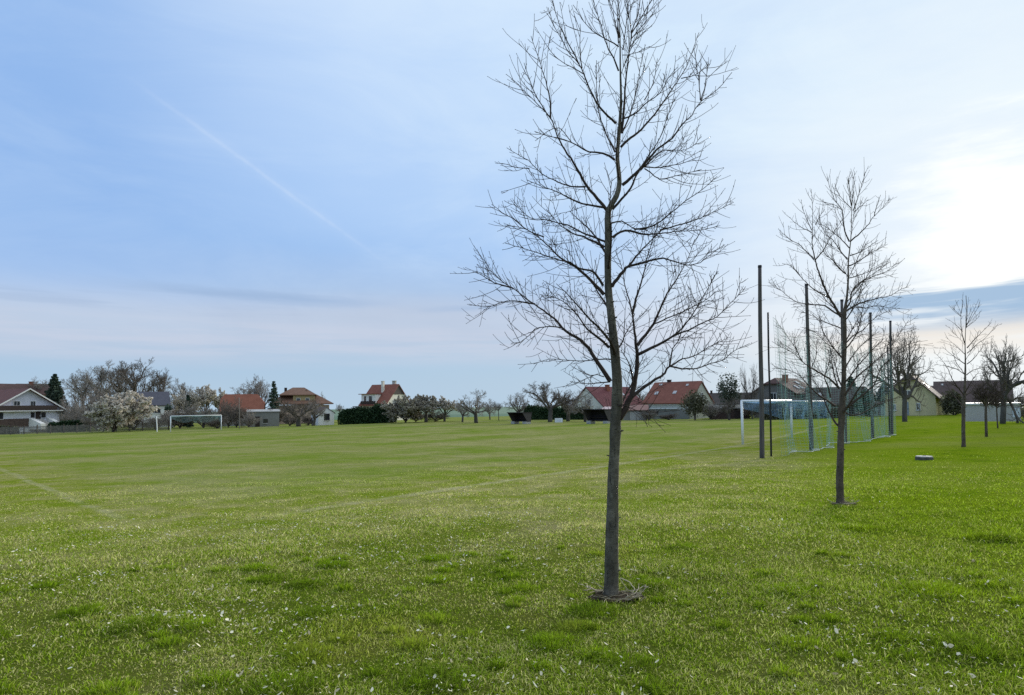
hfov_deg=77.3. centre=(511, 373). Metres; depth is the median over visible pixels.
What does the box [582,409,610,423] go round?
dugout
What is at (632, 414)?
door
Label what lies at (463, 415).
orchard tree
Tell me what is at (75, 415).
bare bush
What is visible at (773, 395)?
window
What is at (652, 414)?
bare bush
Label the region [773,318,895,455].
ball net
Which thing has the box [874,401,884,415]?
pale shed
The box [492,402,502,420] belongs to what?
orchard tree
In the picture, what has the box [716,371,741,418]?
pine tree
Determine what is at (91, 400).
bare bush
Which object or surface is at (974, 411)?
shed
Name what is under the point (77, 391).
bare tree
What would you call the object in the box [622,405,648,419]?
grey garage
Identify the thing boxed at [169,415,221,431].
goal
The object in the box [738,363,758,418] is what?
dead tree
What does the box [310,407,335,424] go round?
white shed
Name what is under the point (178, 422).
bare bush
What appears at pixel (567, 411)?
orchard tree
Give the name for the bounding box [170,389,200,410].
blossom tree
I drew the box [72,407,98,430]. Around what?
bare bush
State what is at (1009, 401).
young tree
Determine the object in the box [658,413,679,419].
bare bush
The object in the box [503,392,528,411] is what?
orchard tree
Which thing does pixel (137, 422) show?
bare bush
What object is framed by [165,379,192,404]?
bare tree
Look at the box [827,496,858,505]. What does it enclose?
stem ring
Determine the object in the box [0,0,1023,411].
sky
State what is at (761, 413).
net pole
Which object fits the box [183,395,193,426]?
conifer
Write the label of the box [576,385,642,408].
maroon roofed house
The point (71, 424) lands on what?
hedge
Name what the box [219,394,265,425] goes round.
orange roofed barn
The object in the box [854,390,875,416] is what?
evergreen shrub
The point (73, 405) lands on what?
bare bush
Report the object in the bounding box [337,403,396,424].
hedge
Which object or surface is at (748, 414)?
bare bush
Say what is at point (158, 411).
window
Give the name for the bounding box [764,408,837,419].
hedge
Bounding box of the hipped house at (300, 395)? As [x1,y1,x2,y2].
[276,387,333,423]
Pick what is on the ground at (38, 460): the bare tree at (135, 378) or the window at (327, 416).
the bare tree at (135, 378)
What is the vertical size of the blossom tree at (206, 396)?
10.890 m
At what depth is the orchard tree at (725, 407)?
107.47 m
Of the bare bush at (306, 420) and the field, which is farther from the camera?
the field
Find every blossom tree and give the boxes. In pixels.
[82,390,162,431]
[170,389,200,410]
[189,384,218,423]
[214,388,224,407]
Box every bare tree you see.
[27,377,48,389]
[61,369,107,407]
[74,360,125,401]
[91,360,130,399]
[113,357,158,392]
[143,369,173,391]
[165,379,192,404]
[230,383,254,393]
[245,374,269,407]
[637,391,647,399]
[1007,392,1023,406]
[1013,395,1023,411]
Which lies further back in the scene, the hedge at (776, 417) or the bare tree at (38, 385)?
the bare tree at (38, 385)
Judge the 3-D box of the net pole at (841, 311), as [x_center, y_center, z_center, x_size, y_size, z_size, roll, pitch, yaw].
[16.689,0.088,32.223,0.253,7.666,0.184,-1,-3,0]
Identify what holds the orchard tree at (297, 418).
on the ground at (38, 460)
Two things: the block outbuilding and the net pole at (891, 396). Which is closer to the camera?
the net pole at (891, 396)
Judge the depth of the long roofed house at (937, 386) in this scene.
112.75 m
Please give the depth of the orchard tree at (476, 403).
105.06 m
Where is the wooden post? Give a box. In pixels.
[239,397,239,427]
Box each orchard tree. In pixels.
[276,398,319,426]
[304,400,324,425]
[454,389,497,422]
[455,402,469,421]
[480,399,496,419]
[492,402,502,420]
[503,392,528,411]
[520,381,576,421]
[549,388,584,420]
[569,395,600,421]
[718,399,738,419]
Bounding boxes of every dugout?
[507,412,532,423]
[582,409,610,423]
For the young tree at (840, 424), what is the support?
on the ground at (38, 460)
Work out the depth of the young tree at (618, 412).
5.47 m
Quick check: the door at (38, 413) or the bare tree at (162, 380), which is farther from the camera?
the bare tree at (162, 380)
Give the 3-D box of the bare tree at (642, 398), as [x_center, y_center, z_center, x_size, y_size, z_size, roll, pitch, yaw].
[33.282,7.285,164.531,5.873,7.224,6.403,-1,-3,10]
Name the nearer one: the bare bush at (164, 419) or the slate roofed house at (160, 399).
the bare bush at (164, 419)
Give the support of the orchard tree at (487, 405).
on the ground at (38, 460)
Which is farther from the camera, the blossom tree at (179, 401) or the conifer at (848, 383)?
the blossom tree at (179, 401)
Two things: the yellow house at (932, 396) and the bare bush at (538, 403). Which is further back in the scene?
the bare bush at (538, 403)
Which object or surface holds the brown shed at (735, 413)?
on the ground at (38, 460)
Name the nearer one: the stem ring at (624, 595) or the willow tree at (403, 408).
the stem ring at (624, 595)
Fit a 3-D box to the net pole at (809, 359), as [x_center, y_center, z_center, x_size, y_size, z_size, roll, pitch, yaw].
[12.864,-0.096,27.729,0.193,7.617,0.184,-1,-3,0]
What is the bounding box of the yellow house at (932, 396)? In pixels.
[878,376,954,415]
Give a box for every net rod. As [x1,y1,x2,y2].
[767,312,771,455]
[887,346,889,434]
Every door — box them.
[35,411,40,418]
[630,411,643,419]
[735,409,740,418]
[846,405,854,415]
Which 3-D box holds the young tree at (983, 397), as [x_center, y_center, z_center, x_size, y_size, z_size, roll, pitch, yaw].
[25.119,1.835,33.660,1.892,3.034,1.481,2,-4,-41]
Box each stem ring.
[578,578,647,602]
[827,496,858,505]
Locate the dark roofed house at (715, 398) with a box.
[710,390,752,414]
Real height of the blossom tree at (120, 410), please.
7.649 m
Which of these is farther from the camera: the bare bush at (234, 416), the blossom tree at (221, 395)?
the blossom tree at (221, 395)
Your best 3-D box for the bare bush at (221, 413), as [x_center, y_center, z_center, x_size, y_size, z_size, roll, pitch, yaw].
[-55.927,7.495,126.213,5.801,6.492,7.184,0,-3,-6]
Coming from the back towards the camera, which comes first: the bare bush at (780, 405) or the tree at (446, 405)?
the tree at (446, 405)
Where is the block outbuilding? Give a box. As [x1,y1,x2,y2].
[247,409,279,426]
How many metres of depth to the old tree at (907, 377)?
61.84 m
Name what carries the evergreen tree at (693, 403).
on the ground at (38, 460)
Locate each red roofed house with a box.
[353,381,408,419]
[641,380,714,418]
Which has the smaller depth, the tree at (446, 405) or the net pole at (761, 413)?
the net pole at (761, 413)
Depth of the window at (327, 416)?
121.75 m
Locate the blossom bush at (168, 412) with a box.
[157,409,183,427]
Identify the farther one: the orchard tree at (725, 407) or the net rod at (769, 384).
the orchard tree at (725, 407)
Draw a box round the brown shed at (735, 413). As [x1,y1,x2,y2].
[709,405,749,418]
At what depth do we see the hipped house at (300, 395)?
152.66 m
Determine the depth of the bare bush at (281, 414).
127.01 m
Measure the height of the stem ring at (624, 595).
0.126 m
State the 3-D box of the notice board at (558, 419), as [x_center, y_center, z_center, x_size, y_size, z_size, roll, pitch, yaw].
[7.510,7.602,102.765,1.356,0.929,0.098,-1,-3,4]
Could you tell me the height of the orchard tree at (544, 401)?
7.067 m
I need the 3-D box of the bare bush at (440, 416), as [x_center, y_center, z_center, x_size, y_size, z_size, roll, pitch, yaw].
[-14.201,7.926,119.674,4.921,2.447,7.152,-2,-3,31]
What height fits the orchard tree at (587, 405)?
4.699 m
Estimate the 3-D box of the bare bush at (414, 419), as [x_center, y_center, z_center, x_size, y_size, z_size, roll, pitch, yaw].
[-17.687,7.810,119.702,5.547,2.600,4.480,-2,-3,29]
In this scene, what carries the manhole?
on the ground at (38, 460)
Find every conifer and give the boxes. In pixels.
[44,374,67,420]
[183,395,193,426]
[267,381,280,412]
[846,377,856,386]
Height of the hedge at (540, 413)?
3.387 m
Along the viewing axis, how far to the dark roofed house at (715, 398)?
151.67 m
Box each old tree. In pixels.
[863,325,933,421]
[972,333,1023,423]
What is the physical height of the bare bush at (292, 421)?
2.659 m
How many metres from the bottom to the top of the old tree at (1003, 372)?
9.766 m
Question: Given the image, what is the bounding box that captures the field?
[194,406,1022,421]
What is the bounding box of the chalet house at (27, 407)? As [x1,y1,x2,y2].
[0,388,65,431]
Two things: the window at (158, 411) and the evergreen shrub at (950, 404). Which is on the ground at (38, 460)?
the evergreen shrub at (950, 404)
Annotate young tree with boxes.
[450,0,764,594]
[758,167,933,502]
[932,297,1001,446]
[969,380,1005,436]
[981,389,1012,427]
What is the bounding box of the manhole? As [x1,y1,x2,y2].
[915,455,933,459]
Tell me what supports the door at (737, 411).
in the brown shed at (735, 413)
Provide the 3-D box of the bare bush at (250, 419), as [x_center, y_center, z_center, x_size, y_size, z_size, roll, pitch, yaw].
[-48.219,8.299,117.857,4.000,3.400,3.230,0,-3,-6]
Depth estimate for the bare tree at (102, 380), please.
185.27 m
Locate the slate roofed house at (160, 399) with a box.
[133,392,170,427]
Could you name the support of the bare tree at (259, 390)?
on the ground at (38, 460)
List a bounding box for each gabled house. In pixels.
[0,381,45,395]
[749,374,812,417]
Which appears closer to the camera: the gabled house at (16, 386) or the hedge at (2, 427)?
the hedge at (2, 427)
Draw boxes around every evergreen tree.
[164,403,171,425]
[679,389,708,419]
[875,384,889,400]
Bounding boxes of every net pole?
[758,265,764,457]
[805,284,813,449]
[840,299,846,443]
[869,312,873,437]
[889,321,893,434]
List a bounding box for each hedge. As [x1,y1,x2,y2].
[0,425,19,433]
[47,418,86,431]
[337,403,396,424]
[524,404,588,419]
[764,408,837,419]
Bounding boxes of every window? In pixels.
[13,401,19,405]
[153,409,160,413]
[324,414,329,420]
[771,393,776,399]
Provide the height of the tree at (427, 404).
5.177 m
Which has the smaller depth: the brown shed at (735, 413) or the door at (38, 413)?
the brown shed at (735, 413)
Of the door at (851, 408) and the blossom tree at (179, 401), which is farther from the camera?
the blossom tree at (179, 401)
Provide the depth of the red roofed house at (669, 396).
126.98 m
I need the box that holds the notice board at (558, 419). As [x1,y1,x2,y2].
[555,418,562,421]
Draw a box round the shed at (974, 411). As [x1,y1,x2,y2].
[965,402,1020,420]
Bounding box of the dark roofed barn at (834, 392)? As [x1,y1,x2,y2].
[803,386,875,415]
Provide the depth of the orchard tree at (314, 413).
116.60 m
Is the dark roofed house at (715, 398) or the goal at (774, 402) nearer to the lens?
the goal at (774, 402)
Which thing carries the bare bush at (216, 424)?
on the ground at (38, 460)
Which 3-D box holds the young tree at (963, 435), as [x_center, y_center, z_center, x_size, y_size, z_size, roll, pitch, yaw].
[18.483,-0.159,26.143,2.530,6.406,2.969,-2,-3,28]
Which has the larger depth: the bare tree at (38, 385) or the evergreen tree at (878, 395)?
the bare tree at (38, 385)
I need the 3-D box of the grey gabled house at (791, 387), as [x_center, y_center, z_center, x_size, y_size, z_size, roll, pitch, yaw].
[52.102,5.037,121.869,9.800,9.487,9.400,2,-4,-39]
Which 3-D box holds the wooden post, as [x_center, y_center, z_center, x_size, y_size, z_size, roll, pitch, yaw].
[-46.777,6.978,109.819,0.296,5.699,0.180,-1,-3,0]
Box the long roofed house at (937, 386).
[931,380,1013,412]
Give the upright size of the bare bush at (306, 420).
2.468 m
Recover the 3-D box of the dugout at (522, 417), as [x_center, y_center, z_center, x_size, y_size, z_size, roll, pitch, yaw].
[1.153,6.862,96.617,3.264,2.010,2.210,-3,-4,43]
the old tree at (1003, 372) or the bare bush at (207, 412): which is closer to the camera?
the old tree at (1003, 372)
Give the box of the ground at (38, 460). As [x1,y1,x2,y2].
[0,406,1023,694]
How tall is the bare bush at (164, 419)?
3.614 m
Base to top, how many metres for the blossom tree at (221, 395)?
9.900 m
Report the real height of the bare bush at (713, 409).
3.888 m
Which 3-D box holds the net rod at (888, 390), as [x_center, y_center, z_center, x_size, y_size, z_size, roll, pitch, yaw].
[23.410,1.266,39.772,0.216,5.926,0.090,-1,-3,0]
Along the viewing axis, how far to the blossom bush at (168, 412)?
137.79 m
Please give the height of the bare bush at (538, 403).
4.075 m
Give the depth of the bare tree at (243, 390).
158.72 m
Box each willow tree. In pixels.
[380,394,423,422]
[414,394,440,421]
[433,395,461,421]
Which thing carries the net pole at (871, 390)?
on the ground at (38, 460)
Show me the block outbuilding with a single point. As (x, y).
(270, 417)
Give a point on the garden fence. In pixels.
(63, 428)
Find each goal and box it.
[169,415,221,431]
[740,399,826,443]
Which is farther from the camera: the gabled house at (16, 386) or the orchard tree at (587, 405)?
the gabled house at (16, 386)
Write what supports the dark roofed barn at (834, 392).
on the ground at (38, 460)
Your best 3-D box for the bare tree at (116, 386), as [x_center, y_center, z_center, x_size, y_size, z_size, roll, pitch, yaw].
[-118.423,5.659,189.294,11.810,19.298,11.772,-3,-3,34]
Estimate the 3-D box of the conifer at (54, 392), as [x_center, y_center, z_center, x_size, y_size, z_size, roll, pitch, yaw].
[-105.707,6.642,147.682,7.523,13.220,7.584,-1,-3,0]
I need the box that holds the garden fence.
[2,421,168,434]
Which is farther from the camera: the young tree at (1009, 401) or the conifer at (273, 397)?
the conifer at (273, 397)
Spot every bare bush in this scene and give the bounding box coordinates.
[54,393,86,419]
[56,399,85,421]
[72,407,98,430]
[78,387,105,427]
[118,413,148,429]
[136,413,172,429]
[158,407,194,428]
[180,400,220,427]
[205,416,229,428]
[213,396,246,427]
[218,399,250,427]
[238,411,261,426]
[264,406,290,422]
[279,414,295,425]
[301,414,312,424]
[406,411,423,421]
[422,410,450,421]
[521,401,544,411]
[637,410,657,419]
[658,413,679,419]
[701,399,719,419]
[736,399,765,418]
[764,396,792,409]
[797,399,827,408]
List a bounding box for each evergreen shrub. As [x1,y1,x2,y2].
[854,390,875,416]
[939,389,962,414]
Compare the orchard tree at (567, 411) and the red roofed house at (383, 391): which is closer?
the orchard tree at (567, 411)
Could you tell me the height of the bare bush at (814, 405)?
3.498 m
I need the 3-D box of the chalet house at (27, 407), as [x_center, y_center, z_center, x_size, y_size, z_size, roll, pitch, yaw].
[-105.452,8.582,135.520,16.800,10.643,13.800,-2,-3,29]

